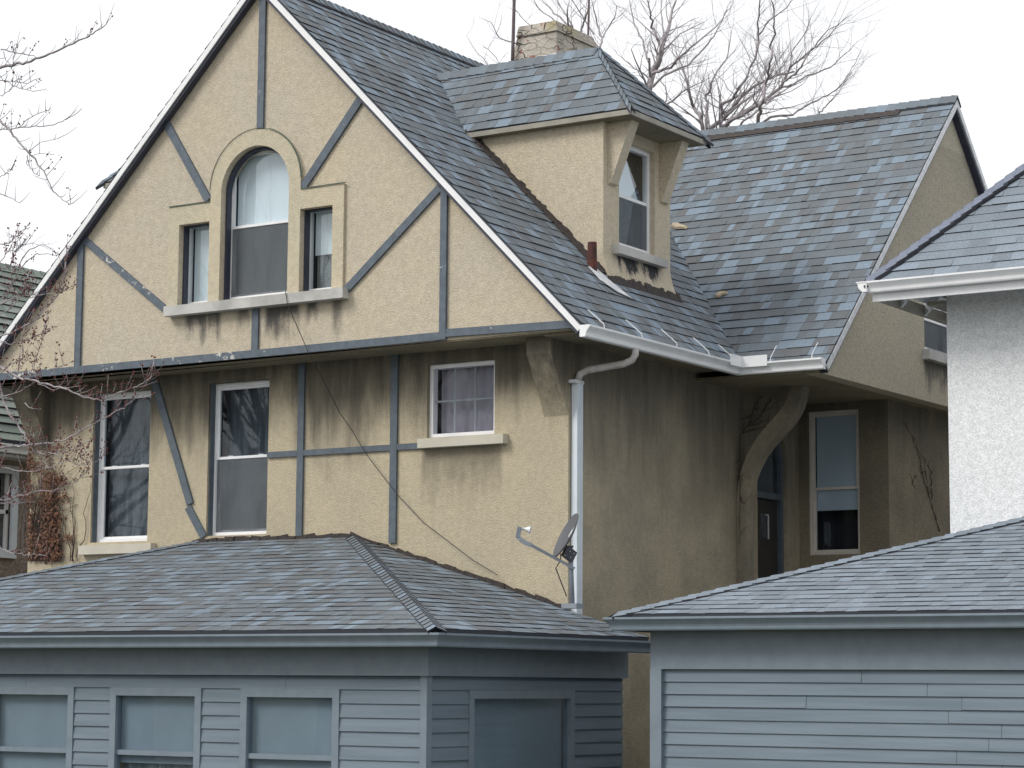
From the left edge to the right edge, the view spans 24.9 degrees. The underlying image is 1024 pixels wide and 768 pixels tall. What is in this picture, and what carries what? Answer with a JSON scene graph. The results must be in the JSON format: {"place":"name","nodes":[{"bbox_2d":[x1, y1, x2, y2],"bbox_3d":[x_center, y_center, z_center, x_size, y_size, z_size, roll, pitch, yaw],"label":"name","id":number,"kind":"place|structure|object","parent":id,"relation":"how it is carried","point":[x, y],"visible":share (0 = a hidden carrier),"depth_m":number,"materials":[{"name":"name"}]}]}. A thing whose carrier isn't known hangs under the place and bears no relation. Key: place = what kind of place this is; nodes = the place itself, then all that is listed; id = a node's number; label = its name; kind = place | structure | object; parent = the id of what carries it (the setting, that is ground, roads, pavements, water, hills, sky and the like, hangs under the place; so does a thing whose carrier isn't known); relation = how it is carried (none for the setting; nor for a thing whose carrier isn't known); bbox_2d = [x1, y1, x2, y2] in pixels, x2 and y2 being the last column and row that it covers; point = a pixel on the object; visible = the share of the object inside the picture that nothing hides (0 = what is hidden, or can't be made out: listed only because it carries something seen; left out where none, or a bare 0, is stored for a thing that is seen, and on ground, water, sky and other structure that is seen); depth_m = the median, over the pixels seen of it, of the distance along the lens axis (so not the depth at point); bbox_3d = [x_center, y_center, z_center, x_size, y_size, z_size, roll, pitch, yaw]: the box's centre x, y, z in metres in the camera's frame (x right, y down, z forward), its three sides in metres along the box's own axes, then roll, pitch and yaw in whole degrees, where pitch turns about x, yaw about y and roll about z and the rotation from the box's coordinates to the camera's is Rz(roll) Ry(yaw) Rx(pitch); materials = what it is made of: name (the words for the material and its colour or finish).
{"place":"outdoors","nodes":[
{"label":"outdoors","id":0,"kind":"place"},
{"bbox_2d":[0,263,45,577],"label":"grey house","id":1,"kind":"structure","parent":0,"point":[11,521],"depth_m":34.25,"materials":[{"name":"green"}]},
{"bbox_2d":[0,464,18,558],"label":"window frame","id":2,"kind":"structure","parent":1,"relation":"in","point":[13,514],"depth_m":34.16,"materials":[{"name":"white wood"}]},
{"bbox_2d":[0,0,1023,271],"label":"sky","id":3,"kind":"structure","parent":0,"point":[120,77],"materials":[{"name":"white"}]},
{"bbox_2d":[603,164,1023,767],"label":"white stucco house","id":4,"kind":"structure","parent":0,"point":[905,656],"depth_m":21.23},
{"label":"ground","id":5,"kind":"structure","parent":0,"visible":0},
{"bbox_2d":[4,226,58,265],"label":"bare tree","id":6,"kind":"object","parent":5,"relation":"on","point":[26,246],"visible":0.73,"depth_m":48.46,"materials":[{"name":"brown plant"}]},
{"bbox_2d":[0,3,163,557],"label":"maple tree","id":7,"kind":"object","parent":5,"relation":"on","point":[44,331],"visible":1,"depth_m":22.63,"materials":[{"name":"brown plant"}]},
{"bbox_2d":[0,0,987,767],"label":"stucco house","id":8,"kind":"structure","parent":5,"relation":"on","point":[500,284],"depth_m":26.90,"materials":[{"name":"beige paint"}]},
{"bbox_2d":[0,686,74,767],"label":"porch window frame","id":9,"kind":"structure","parent":8,"relation":"in","point":[37,727],"depth_m":24.08,"materials":[{"name":"grey glass"}]},
{"bbox_2d":[14,438,90,564],"bbox_3d":[-5.805,1.410,29.099,1.346,1.712,0.274,-4,-9,33],"label":"dead creeper","id":10,"kind":"object","parent":8,"relation":"attached to","point":[48,536],"visible":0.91,"depth_m":29.10,"materials":[{"name":"brown plant"}]},
{"bbox_2d":[78,390,155,554],"bbox_3d":[-4.704,1.096,28.723,1.190,2.030,0.560,-4,-9,33],"label":"window","id":11,"kind":"structure","parent":8,"relation":"in","point":[123,486],"depth_m":28.87,"materials":[{"name":"grey glass"}]},
{"bbox_2d":[108,687,202,767],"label":"porch window frame","id":12,"kind":"structure","parent":8,"relation":"in","point":[149,727],"depth_m":23.21,"materials":[{"name":"grey glass"}]},
{"bbox_2d":[188,226,208,303],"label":"window","id":13,"kind":"structure","parent":8,"relation":"in","point":[199,237],"depth_m":27.82,"materials":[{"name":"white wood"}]},
{"bbox_2d":[213,380,268,535],"bbox_3d":[-3.109,0.907,27.822,0.965,1.875,0.360,-4,-9,33],"label":"window","id":14,"kind":"structure","parent":8,"relation":"in","point":[242,408],"depth_m":27.86,"materials":[{"name":"grey glass"}]},
{"bbox_2d":[163,151,348,317],"bbox_3d":[-2.848,-1.834,27.240,2.665,1.975,0.625,-4,-9,33],"label":"window","id":15,"kind":"structure","parent":8,"relation":"in","point":[260,193],"depth_m":27.33,"materials":[{"name":"grey glass"}]},
{"bbox_2d":[239,688,340,767],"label":"porch window frame","id":16,"kind":"structure","parent":8,"relation":"in","point":[280,728],"depth_m":22.28,"materials":[{"name":"grey glass"}]},
{"bbox_2d":[309,210,332,290],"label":"window","id":17,"kind":"structure","parent":8,"relation":"in","point":[320,265],"depth_m":26.86,"materials":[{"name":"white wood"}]},
{"bbox_2d":[285,291,496,574],"bbox_3d":[-1.300,0.541,26.164,2.612,3.269,0.499,-2,-8,19],"label":"wire","id":18,"kind":"object","parent":8,"relation":"attached to","point":[365,452],"visible":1,"depth_m":26.40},
{"bbox_2d":[417,360,507,448],"bbox_3d":[-0.439,0.230,26.010,1.150,0.970,0.510,-4,-9,33],"label":"window","id":19,"kind":"structure","parent":8,"relation":"in","point":[462,395],"depth_m":26.09,"materials":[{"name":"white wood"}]},
{"bbox_2d":[511,0,515,60],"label":"antenna mast","id":20,"kind":"object","parent":8,"relation":"attached to","point":[513,30],"visible":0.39,"depth_m":33.32,"materials":[{"name":"grey metal"}]},
{"bbox_2d":[467,690,574,767],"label":"porch window frame","id":21,"kind":"structure","parent":8,"relation":"in","point":[508,728],"depth_m":22.83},
{"bbox_2d":[516,513,583,608],"bbox_3d":[0.410,1.792,23.633,0.656,0.974,0.433,6,-9,-35],"label":"satellite dish","id":22,"kind":"object","parent":8,"relation":"attached to","point":[569,553],"visible":1,"depth_m":23.69,"materials":[{"name":"white metal"}]},
{"bbox_2d":[587,0,589,34],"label":"antenna mast","id":23,"kind":"object","parent":8,"relation":"attached to","point":[588,22],"visible":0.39,"depth_m":36.37,"materials":[{"name":"grey metal"}]},
{"bbox_2d":[670,223,687,228],"bbox_3d":[2.194,-2.086,30.668,0.088,0.125,0.312,5,-9,-33],"label":"bark chip","id":24,"kind":"object","parent":8,"relation":"on","point":[676,225],"visible":0.97,"depth_m":30.64,"materials":[{"name":"beige wood"}]},
{"bbox_2d":[714,291,727,297],"bbox_3d":[2.596,-1.113,28.813,0.165,0.094,0.094,-4,-9,33],"label":"bark chip","id":25,"kind":"object","parent":8,"relation":"on","point":[719,294],"visible":1,"depth_m":28.79,"materials":[{"name":"beige wood"}]},
{"bbox_2d":[737,463,751,543],"bbox_3d":[2.797,1.421,28.197,0.271,1.065,0.012,-4,-9,33],"label":"bare creeper","id":26,"kind":"object","parent":8,"relation":"attached to","point":[740,499],"visible":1,"depth_m":28.21,"materials":[{"name":"brown plant"}]},
{"bbox_2d":[738,396,777,460],"bbox_3d":[3.104,0.509,28.940,0.041,1.010,1.260,-4,-9,33],"label":"bare creeper","id":27,"kind":"object","parent":8,"relation":"attached to","point":[751,422],"visible":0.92,"depth_m":28.73,"materials":[{"name":"brown plant"}]},
{"bbox_2d":[757,499,777,577],"bbox_3d":[3.154,2.314,29.047,0.077,1.730,0.660,-4,-9,33],"label":"door","id":28,"kind":"structure","parent":8,"relation":"in","point":[767,510],"depth_m":29.12,"materials":[{"name":"black glass"}]},
{"bbox_2d":[809,409,859,554],"bbox_3d":[4.205,1.271,29.677,0.750,1.875,0.360,-4,-9,33],"label":"window frame","id":29,"kind":"structure","parent":8,"relation":"in","point":[833,435],"depth_m":29.68,"materials":[{"name":"beige wood"}]},
{"bbox_2d":[904,422,939,530],"bbox_3d":[5.285,1.202,29.946,0.047,1.336,1.128,-4,-9,33],"label":"bare creeper","id":30,"kind":"object","parent":8,"relation":"attached to","point":[923,477],"visible":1,"depth_m":30.06,"materials":[{"name":"brown plant"}]},
{"bbox_2d":[922,303,946,365],"bbox_3d":[5.366,-0.810,29.947,0.510,1.150,1.150,-4,-9,33],"label":"window frame","id":31,"kind":"structure","parent":8,"relation":"in","point":[933,330],"depth_m":29.86,"materials":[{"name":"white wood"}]},
{"bbox_2d":[464,0,643,64],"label":"bare tree","id":32,"kind":"object","parent":5,"relation":"on","point":[582,24],"visible":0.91,"depth_m":42.71,"materials":[{"name":"brown plant"}]},
{"bbox_2d":[601,0,766,104],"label":"bare tree","id":33,"kind":"object","parent":5,"relation":"on","point":[650,84],"visible":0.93,"depth_m":42.23,"materials":[{"name":"brown plant"}]},
{"bbox_2d":[654,0,919,129],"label":"bare tree","id":34,"kind":"object","parent":5,"relation":"on","point":[736,104],"visible":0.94,"depth_m":42.12,"materials":[{"name":"brown plant"}]}
]}

